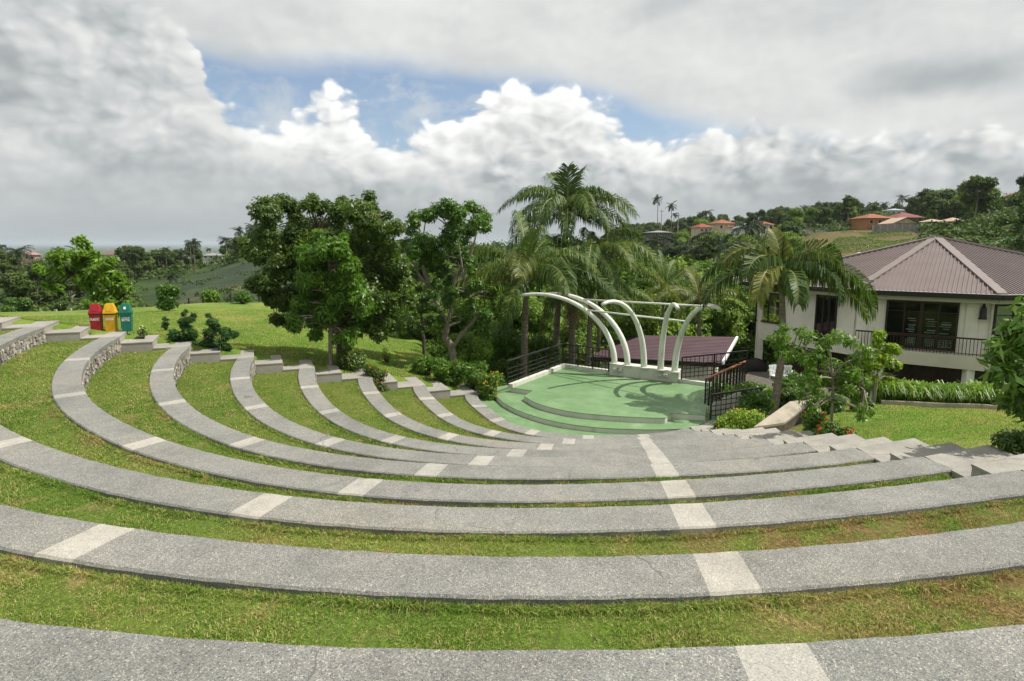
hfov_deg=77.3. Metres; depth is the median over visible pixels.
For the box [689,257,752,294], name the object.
valley tree
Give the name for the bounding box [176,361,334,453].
grass terrace
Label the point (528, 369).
railing
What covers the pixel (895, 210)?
hillside house
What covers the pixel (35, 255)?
hillside house
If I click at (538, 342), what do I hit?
shrub
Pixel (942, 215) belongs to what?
valley tree
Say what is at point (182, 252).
distant palm
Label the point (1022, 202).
valley tree
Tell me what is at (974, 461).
landing stairs
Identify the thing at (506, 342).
shrub
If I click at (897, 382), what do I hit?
hedge tuft
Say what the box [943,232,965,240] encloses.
hillside tree
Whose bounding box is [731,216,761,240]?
distant palm
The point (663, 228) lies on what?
hillside tree
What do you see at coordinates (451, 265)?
valley tree
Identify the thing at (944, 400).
hedge tuft
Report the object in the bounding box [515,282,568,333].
valley tree
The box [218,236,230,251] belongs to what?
distant palm
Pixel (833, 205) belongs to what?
hillside tree
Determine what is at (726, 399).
railing
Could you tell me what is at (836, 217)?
valley tree
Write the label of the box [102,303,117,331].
trash bin
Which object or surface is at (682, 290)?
palm tree
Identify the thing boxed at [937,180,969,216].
hillside tree
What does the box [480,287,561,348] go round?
valley tree
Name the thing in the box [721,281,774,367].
valley tree
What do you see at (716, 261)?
valley tree
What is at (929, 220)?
hillside house
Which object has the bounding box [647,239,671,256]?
distant palm
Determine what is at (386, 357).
shrub
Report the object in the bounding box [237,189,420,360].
tree
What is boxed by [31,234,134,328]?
tree
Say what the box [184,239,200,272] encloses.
distant palm
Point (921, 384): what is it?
hedge tuft
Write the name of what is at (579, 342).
shrub
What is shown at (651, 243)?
distant palm
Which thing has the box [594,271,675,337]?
valley tree
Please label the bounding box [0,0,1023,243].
sky
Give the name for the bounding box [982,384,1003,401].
hedge tuft
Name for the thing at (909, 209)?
hillside tree
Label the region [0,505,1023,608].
curved bench
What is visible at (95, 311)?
trash bin
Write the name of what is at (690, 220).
hillside tree
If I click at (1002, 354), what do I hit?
tree
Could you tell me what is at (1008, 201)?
hillside scrub
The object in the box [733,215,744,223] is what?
hillside tree
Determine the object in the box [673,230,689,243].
valley tree
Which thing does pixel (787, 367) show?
plastic chair
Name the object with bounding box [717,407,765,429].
shrub
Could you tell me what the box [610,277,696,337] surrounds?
valley tree
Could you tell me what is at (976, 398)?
hedge tuft
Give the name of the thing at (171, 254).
hillside tree
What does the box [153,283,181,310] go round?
shrub
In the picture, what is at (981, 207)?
valley tree
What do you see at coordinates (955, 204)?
hillside tree
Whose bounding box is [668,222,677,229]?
hillside tree
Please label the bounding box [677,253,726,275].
valley tree
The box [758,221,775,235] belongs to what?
hillside house
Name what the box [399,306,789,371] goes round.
valley scrub
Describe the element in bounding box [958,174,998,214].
hillside tree
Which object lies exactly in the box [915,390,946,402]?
hedge tuft
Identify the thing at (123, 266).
hillside tree
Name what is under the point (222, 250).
hillside tree
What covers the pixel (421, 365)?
shrub
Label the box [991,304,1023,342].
window
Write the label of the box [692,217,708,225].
valley tree
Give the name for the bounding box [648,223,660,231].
hillside tree
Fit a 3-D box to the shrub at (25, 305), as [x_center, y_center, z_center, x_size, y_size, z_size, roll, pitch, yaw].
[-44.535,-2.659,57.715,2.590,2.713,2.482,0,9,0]
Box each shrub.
[0,296,32,311]
[48,294,71,310]
[80,298,103,309]
[136,325,148,338]
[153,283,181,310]
[161,316,169,329]
[165,309,239,351]
[199,289,221,302]
[232,290,251,303]
[333,349,367,371]
[362,364,390,392]
[381,347,392,362]
[409,353,437,374]
[429,356,465,385]
[440,331,496,377]
[459,360,488,389]
[468,318,500,360]
[475,371,505,400]
[486,320,530,382]
[519,331,561,378]
[559,335,601,366]
[708,380,725,399]
[711,419,724,429]
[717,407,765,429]
[723,380,772,397]
[735,388,775,418]
[771,369,812,399]
[778,386,800,408]
[799,408,825,430]
[804,393,847,414]
[812,418,857,435]
[849,400,874,411]
[989,428,1023,454]
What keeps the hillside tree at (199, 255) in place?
on the ground at (189, 290)
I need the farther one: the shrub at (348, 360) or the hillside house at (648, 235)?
the hillside house at (648, 235)
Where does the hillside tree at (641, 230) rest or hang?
on the ground at (189, 290)
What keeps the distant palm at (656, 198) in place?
on the ground at (189, 290)
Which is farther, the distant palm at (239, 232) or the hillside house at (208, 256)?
the hillside house at (208, 256)
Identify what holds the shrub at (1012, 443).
on the ground at (189, 290)
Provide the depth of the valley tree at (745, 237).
109.87 m
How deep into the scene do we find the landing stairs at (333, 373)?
20.75 m
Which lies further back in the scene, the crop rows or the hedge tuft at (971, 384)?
the crop rows
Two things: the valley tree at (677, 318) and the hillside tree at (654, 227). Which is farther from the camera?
the hillside tree at (654, 227)
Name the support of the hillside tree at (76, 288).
on the ground at (189, 290)
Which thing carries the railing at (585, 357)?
on the stage
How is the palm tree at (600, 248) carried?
on the ground at (189, 290)
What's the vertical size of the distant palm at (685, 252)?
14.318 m
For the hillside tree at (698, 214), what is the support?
on the ground at (189, 290)
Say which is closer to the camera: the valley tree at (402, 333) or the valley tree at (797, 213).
the valley tree at (402, 333)
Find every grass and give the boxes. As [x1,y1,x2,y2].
[0,309,1023,448]
[0,328,1023,650]
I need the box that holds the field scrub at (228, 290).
[133,259,286,306]
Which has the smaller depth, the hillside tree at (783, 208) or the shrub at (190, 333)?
the shrub at (190, 333)
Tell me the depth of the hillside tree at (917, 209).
211.58 m
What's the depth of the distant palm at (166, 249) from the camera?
188.75 m
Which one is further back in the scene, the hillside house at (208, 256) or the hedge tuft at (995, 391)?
the hillside house at (208, 256)
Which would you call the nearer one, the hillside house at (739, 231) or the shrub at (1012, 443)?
the shrub at (1012, 443)
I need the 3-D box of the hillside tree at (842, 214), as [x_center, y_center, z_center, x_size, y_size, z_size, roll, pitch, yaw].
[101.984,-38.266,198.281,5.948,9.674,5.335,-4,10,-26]
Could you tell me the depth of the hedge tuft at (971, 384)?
18.13 m
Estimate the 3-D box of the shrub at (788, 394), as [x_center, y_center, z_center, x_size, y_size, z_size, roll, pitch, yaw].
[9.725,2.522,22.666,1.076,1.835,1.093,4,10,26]
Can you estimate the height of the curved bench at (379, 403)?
0.621 m
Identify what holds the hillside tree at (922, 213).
on the ground at (189, 290)
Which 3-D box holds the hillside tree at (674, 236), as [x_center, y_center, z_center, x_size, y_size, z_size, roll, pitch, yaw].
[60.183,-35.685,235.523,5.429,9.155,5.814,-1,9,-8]
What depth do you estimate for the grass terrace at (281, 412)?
17.08 m
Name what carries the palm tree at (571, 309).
on the ground at (189, 290)
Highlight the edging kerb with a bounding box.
[881,400,1007,409]
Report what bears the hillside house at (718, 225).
on the ground at (189, 290)
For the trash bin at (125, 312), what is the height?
0.889 m
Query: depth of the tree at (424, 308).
26.40 m
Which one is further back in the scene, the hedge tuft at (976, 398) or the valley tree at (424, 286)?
the valley tree at (424, 286)
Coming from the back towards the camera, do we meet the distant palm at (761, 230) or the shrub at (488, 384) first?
the distant palm at (761, 230)
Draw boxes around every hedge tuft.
[865,380,904,402]
[870,377,916,399]
[889,387,918,400]
[897,379,944,401]
[901,381,934,400]
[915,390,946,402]
[926,384,966,402]
[927,380,975,402]
[950,383,996,403]
[952,392,984,402]
[956,379,1002,403]
[973,386,996,404]
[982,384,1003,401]
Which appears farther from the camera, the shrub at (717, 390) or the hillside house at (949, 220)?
the hillside house at (949, 220)
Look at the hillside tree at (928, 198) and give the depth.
187.28 m
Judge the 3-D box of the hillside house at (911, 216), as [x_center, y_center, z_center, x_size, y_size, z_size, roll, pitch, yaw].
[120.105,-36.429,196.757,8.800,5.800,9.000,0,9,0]
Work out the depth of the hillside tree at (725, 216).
347.26 m
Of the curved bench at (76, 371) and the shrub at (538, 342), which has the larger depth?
the shrub at (538, 342)
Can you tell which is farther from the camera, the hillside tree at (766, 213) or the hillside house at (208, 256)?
the hillside tree at (766, 213)
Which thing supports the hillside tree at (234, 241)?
on the ground at (189, 290)
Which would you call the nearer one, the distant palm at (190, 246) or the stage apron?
the stage apron
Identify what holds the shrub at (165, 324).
on the ground at (189, 290)
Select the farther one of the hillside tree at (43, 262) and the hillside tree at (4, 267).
the hillside tree at (4, 267)
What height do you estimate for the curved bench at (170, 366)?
0.621 m
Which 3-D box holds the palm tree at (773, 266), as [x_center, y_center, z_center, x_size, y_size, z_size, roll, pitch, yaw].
[9.241,-0.452,21.381,5.674,6.632,4.226,-2,9,-15]
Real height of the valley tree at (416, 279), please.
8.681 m
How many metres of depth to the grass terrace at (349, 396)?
18.43 m
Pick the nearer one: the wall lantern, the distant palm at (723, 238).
the wall lantern
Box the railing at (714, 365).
[681,350,747,378]
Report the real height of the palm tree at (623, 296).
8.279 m
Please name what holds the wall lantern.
attached to the house at (934, 294)
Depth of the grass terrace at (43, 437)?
9.23 m
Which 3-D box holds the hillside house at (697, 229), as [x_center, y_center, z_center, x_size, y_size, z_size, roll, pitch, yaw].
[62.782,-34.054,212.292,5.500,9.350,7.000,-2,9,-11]
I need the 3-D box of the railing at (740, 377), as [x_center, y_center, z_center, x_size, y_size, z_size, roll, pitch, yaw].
[7.944,1.544,23.658,0.075,1.176,5.037,6,10,34]
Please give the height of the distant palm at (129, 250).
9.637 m
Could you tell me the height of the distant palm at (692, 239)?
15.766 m
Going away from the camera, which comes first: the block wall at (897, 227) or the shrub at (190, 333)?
the shrub at (190, 333)
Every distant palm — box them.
[3,245,35,270]
[119,247,140,278]
[162,247,170,272]
[163,272,182,300]
[175,248,189,269]
[183,238,202,264]
[183,243,195,268]
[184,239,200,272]
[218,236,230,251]
[229,226,244,256]
[244,221,258,230]
[626,223,637,239]
[636,234,670,250]
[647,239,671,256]
[653,194,661,223]
[655,236,704,259]
[657,232,713,263]
[667,201,676,228]
[671,241,713,262]
[689,234,739,272]
[703,209,713,219]
[704,231,741,255]
[726,237,763,252]
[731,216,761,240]
[731,240,767,265]
[742,218,772,243]
[817,202,829,225]
[879,202,891,209]
[895,194,909,208]
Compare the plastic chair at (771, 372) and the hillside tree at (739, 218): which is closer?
the plastic chair at (771, 372)
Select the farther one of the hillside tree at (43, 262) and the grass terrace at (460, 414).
the hillside tree at (43, 262)
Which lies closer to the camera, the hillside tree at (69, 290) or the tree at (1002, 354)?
the tree at (1002, 354)
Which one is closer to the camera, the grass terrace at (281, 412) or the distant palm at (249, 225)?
the grass terrace at (281, 412)
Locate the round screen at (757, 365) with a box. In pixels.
[743,358,767,371]
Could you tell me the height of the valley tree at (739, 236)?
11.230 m
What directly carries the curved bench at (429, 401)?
on the grass terrace at (460, 414)
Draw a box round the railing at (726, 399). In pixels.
[709,387,761,419]
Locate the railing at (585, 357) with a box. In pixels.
[563,343,609,371]
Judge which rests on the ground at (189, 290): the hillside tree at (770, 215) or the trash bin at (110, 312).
the hillside tree at (770, 215)
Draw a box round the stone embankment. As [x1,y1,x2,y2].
[799,230,825,234]
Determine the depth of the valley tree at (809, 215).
216.82 m
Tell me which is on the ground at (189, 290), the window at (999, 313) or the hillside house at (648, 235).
the hillside house at (648, 235)
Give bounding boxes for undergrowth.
[0,191,1023,371]
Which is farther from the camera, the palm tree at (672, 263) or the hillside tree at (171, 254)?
the hillside tree at (171, 254)
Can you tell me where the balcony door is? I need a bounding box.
[814,294,837,343]
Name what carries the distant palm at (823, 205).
on the ground at (189, 290)
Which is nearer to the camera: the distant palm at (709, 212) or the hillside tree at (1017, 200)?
the hillside tree at (1017, 200)
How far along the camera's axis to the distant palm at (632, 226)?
174.04 m
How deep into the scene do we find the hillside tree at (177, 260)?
217.26 m
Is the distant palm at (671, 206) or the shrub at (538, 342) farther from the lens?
the distant palm at (671, 206)
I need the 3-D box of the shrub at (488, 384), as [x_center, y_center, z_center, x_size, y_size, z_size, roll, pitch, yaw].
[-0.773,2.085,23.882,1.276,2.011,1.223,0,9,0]
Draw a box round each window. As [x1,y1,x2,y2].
[755,293,778,323]
[884,300,959,351]
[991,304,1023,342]
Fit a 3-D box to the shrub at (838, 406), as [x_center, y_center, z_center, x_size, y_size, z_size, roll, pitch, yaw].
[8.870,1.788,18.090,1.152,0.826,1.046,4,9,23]
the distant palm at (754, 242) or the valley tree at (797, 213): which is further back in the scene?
the valley tree at (797, 213)
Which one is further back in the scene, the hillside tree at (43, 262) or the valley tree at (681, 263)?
the hillside tree at (43, 262)
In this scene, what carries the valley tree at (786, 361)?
on the ground at (189, 290)
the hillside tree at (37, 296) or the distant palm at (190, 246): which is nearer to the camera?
the hillside tree at (37, 296)
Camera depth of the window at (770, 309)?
39.20 m
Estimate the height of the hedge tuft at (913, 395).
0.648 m
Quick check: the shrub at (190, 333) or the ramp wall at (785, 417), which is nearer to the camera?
the ramp wall at (785, 417)
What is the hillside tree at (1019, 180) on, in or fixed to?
on the ground at (189, 290)
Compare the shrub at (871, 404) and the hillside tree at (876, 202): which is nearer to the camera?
the shrub at (871, 404)
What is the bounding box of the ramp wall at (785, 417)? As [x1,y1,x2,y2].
[754,399,810,430]
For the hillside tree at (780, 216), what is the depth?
222.81 m
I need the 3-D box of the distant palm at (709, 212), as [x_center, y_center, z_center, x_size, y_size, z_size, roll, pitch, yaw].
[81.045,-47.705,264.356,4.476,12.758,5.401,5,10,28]
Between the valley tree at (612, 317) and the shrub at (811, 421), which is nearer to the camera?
the shrub at (811, 421)
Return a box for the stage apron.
[480,385,714,434]
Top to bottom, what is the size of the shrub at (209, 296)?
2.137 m
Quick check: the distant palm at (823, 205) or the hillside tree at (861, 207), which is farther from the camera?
the hillside tree at (861, 207)
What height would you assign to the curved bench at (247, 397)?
0.621 m
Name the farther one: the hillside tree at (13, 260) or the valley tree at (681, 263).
the hillside tree at (13, 260)
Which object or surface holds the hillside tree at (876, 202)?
on the ground at (189, 290)
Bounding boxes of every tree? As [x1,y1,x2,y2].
[0,251,10,263]
[0,263,18,273]
[0,264,64,305]
[2,281,47,309]
[3,251,24,270]
[24,257,48,271]
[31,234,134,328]
[40,264,84,304]
[44,254,59,267]
[70,269,99,298]
[114,245,156,279]
[114,262,134,278]
[150,249,177,268]
[154,247,180,265]
[173,252,182,265]
[180,247,203,266]
[218,242,232,253]
[231,232,248,254]
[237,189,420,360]
[284,229,381,364]
[381,287,427,338]
[396,253,449,309]
[397,197,495,362]
[398,273,480,342]
[403,293,442,355]
[421,297,494,375]
[428,262,456,277]
[434,210,617,378]
[435,272,532,350]
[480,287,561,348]
[495,162,639,358]
[505,261,637,364]
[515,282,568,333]
[520,287,625,347]
[528,301,623,366]
[534,227,682,366]
[550,286,653,367]
[577,256,675,323]
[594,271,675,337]
[607,227,628,242]
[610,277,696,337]
[615,278,694,334]
[621,250,708,334]
[628,226,648,240]
[628,236,649,249]
[646,254,697,297]
[647,267,750,335]
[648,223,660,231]
[654,226,674,232]
[663,219,672,228]
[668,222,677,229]
[671,231,678,239]
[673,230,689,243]
[675,217,687,228]
[677,237,686,241]
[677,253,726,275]
[679,226,691,237]
[680,273,749,342]
[687,216,699,226]
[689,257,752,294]
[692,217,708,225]
[693,213,709,223]
[698,227,877,414]
[700,250,731,280]
[703,230,736,242]
[717,214,730,220]
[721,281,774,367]
[731,235,759,261]
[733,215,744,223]
[734,232,760,241]
[749,209,765,222]
[752,303,792,364]
[759,209,770,220]
[761,231,803,255]
[764,208,778,226]
[765,321,878,422]
[773,207,791,226]
[773,210,787,223]
[780,216,795,225]
[780,220,799,235]
[786,206,804,225]
[803,206,817,227]
[814,207,832,230]
[820,202,840,224]
[830,209,845,222]
[833,202,851,227]
[839,195,859,228]
[843,206,856,222]
[857,202,865,213]
[860,328,902,403]
[866,201,887,209]
[867,204,882,212]
[889,202,904,208]
[905,196,920,213]
[913,206,925,214]
[914,188,934,219]
[917,201,927,219]
[919,222,984,244]
[923,190,941,208]
[927,197,949,219]
[928,196,968,219]
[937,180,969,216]
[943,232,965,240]
[947,199,963,217]
[949,194,972,217]
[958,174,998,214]
[959,187,1002,212]
[976,295,1023,431]
[1011,192,1023,215]
[1015,176,1023,189]
[1017,214,1023,227]
[1019,200,1023,235]
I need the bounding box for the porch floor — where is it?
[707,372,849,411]
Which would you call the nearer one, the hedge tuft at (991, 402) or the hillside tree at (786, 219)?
the hedge tuft at (991, 402)
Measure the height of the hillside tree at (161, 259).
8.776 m
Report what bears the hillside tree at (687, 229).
on the ground at (189, 290)
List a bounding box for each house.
[22,251,41,268]
[101,251,119,258]
[203,253,222,264]
[447,248,472,283]
[644,231,671,249]
[690,224,712,240]
[709,220,734,234]
[725,224,735,232]
[731,223,760,236]
[733,236,1023,401]
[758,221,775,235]
[849,214,892,229]
[879,217,919,225]
[881,209,905,213]
[888,212,923,221]
[919,219,942,231]
[941,218,966,224]
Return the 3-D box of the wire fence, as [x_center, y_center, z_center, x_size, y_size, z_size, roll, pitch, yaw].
[-28.070,-3.209,58.181,15.463,2.514,0.120,0,9,0]
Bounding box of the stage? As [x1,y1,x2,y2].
[495,363,710,433]
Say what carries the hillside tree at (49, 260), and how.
on the ground at (189, 290)
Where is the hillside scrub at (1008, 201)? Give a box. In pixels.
[857,190,1023,251]
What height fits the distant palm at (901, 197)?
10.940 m
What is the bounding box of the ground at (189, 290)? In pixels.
[0,206,1023,447]
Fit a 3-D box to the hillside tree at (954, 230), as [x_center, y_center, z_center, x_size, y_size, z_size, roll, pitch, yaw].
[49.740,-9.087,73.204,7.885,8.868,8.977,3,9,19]
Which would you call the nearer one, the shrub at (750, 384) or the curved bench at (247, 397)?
the curved bench at (247, 397)
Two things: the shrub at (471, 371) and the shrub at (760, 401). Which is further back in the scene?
the shrub at (471, 371)
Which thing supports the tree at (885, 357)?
on the ground at (189, 290)
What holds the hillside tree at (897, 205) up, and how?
on the ground at (189, 290)
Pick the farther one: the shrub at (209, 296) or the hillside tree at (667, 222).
the hillside tree at (667, 222)
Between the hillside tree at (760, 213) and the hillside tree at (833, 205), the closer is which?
the hillside tree at (833, 205)
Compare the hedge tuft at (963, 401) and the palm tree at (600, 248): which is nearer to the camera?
the hedge tuft at (963, 401)
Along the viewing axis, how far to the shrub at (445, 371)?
24.92 m
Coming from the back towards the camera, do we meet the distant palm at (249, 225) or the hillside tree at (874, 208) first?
the hillside tree at (874, 208)
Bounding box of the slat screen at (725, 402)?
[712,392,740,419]
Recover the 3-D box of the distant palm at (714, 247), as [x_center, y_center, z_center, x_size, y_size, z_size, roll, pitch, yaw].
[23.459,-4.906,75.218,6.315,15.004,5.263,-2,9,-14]
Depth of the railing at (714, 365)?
24.60 m
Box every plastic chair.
[768,364,783,383]
[784,365,792,375]
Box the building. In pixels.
[591,335,737,380]
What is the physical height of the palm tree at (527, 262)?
9.246 m
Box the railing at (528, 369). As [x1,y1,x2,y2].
[507,343,562,384]
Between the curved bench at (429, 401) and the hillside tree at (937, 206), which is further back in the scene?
the hillside tree at (937, 206)
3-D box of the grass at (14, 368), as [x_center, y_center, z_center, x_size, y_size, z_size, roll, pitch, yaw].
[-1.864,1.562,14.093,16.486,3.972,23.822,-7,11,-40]
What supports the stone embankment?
on the ground at (189, 290)
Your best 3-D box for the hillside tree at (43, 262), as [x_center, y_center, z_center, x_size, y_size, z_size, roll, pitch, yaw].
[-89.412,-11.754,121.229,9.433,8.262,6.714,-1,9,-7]
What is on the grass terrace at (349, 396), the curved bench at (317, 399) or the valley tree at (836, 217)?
the curved bench at (317, 399)
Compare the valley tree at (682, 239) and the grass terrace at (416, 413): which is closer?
the grass terrace at (416, 413)
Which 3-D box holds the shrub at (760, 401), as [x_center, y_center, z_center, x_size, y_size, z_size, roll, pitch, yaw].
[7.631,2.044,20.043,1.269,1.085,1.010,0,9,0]
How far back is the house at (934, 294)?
32.95 m
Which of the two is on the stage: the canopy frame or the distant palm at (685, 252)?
the canopy frame
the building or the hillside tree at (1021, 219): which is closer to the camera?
the building
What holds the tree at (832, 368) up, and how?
on the ground at (189, 290)
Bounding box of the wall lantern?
[978,303,987,319]
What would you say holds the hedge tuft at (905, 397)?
on the ground at (189, 290)
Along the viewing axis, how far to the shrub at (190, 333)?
20.99 m
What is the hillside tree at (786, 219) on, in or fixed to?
on the ground at (189, 290)
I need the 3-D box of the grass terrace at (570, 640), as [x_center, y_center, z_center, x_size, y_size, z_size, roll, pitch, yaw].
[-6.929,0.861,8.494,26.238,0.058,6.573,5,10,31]
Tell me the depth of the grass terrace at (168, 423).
12.47 m
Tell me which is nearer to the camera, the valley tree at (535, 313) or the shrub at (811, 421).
the shrub at (811, 421)
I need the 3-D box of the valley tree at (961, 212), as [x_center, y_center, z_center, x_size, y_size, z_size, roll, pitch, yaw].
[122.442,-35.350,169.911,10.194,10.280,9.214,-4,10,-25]
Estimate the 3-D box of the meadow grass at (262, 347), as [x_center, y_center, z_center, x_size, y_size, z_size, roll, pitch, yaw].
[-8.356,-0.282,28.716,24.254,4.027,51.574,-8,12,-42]
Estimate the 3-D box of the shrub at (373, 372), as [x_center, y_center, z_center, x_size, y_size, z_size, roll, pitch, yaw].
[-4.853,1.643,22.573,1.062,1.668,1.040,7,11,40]
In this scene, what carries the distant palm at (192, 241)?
on the ground at (189, 290)
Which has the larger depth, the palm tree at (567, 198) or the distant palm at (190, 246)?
the distant palm at (190, 246)
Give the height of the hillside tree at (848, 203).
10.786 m
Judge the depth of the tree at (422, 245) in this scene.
27.78 m
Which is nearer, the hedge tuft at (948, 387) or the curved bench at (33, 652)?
the curved bench at (33, 652)
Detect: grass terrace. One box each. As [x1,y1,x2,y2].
[0,340,954,507]
[0,473,1023,556]
[0,563,1023,650]
[86,350,677,484]
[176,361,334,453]
[252,371,394,447]
[317,380,456,444]
[380,388,500,440]
[436,397,519,434]
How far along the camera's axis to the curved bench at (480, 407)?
19.17 m
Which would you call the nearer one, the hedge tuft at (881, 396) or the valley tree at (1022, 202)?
the hedge tuft at (881, 396)
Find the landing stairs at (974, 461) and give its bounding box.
[690,420,1023,477]
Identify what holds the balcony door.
in the house at (934, 294)
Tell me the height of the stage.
0.780 m
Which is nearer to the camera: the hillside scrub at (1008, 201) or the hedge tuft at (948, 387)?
the hedge tuft at (948, 387)
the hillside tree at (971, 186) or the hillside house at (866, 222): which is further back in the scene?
the hillside house at (866, 222)
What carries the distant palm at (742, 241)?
on the ground at (189, 290)
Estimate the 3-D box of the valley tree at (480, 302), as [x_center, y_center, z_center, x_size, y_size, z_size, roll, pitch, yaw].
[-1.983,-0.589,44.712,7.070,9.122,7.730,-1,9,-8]
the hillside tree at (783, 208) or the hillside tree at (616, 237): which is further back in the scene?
the hillside tree at (616, 237)
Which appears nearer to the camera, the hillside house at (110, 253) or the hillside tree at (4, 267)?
the hillside tree at (4, 267)
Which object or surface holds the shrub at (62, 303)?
on the ground at (189, 290)
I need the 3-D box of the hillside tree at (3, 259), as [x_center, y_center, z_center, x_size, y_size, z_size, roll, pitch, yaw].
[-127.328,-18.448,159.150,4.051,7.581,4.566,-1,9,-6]
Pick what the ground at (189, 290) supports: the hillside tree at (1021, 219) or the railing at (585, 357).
the hillside tree at (1021, 219)
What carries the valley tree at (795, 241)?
on the ground at (189, 290)
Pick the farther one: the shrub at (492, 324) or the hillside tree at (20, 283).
the hillside tree at (20, 283)
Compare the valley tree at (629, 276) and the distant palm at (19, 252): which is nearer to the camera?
the valley tree at (629, 276)
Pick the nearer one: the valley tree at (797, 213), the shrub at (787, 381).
the shrub at (787, 381)
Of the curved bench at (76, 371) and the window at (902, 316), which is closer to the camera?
the curved bench at (76, 371)
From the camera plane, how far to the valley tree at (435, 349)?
36.11 m
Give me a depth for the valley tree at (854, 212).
213.79 m
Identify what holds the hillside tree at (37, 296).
on the ground at (189, 290)
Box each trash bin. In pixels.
[88,304,102,330]
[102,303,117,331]
[118,303,132,331]
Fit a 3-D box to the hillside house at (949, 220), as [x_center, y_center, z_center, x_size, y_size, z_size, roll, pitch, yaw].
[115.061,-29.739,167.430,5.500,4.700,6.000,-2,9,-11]
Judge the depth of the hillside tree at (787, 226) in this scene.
142.49 m
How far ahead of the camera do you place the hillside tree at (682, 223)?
295.64 m
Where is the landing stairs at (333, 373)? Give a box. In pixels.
[0,316,479,398]
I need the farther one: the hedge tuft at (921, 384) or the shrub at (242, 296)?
the shrub at (242, 296)
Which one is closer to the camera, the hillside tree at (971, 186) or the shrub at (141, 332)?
the shrub at (141, 332)
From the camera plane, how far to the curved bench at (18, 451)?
5.86 m
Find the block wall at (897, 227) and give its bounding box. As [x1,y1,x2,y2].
[872,223,919,232]
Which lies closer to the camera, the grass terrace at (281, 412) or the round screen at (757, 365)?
the grass terrace at (281, 412)
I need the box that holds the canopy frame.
[520,292,721,382]
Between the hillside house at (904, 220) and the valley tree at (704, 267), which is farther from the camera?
the hillside house at (904, 220)
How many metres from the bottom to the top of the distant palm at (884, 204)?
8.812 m
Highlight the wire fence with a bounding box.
[132,292,286,307]
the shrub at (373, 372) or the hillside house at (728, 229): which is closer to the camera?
the shrub at (373, 372)
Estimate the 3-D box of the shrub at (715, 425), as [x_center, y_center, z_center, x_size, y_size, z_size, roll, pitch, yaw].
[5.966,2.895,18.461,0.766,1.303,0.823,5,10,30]
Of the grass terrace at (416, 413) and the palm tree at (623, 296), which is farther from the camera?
the palm tree at (623, 296)
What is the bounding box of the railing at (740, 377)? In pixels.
[704,361,745,405]
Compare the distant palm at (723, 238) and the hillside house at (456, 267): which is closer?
the distant palm at (723, 238)
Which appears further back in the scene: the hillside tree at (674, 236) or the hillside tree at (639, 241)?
the hillside tree at (674, 236)
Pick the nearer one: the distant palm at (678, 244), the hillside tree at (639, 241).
the distant palm at (678, 244)
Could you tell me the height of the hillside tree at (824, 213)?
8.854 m
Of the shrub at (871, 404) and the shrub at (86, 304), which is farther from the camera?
the shrub at (86, 304)
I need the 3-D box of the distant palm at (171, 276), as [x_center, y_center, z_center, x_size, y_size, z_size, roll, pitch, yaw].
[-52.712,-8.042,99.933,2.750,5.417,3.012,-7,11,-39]
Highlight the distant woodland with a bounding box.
[9,220,833,263]
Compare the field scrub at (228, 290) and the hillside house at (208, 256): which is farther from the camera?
the hillside house at (208, 256)
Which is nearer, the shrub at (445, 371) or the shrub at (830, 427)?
the shrub at (830, 427)
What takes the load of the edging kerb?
on the ground at (189, 290)
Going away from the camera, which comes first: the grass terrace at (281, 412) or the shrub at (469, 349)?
the grass terrace at (281, 412)
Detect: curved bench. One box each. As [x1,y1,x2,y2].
[0,327,1023,538]
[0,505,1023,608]
[0,618,1023,680]
[51,337,952,507]
[149,347,874,484]
[230,358,816,466]
[298,368,773,456]
[358,377,742,449]
[413,386,718,443]
[465,393,698,438]
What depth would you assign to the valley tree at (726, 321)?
52.15 m
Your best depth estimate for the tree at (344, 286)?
22.22 m
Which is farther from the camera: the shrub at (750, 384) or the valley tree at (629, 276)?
the valley tree at (629, 276)
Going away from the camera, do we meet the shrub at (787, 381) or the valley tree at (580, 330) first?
the shrub at (787, 381)
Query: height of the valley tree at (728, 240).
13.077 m
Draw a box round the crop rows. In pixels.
[823,230,914,256]
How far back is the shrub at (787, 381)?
24.83 m
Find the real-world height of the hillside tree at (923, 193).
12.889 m
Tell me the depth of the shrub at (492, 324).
35.51 m
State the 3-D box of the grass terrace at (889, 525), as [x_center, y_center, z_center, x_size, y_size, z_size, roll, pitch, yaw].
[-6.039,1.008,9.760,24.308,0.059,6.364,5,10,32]

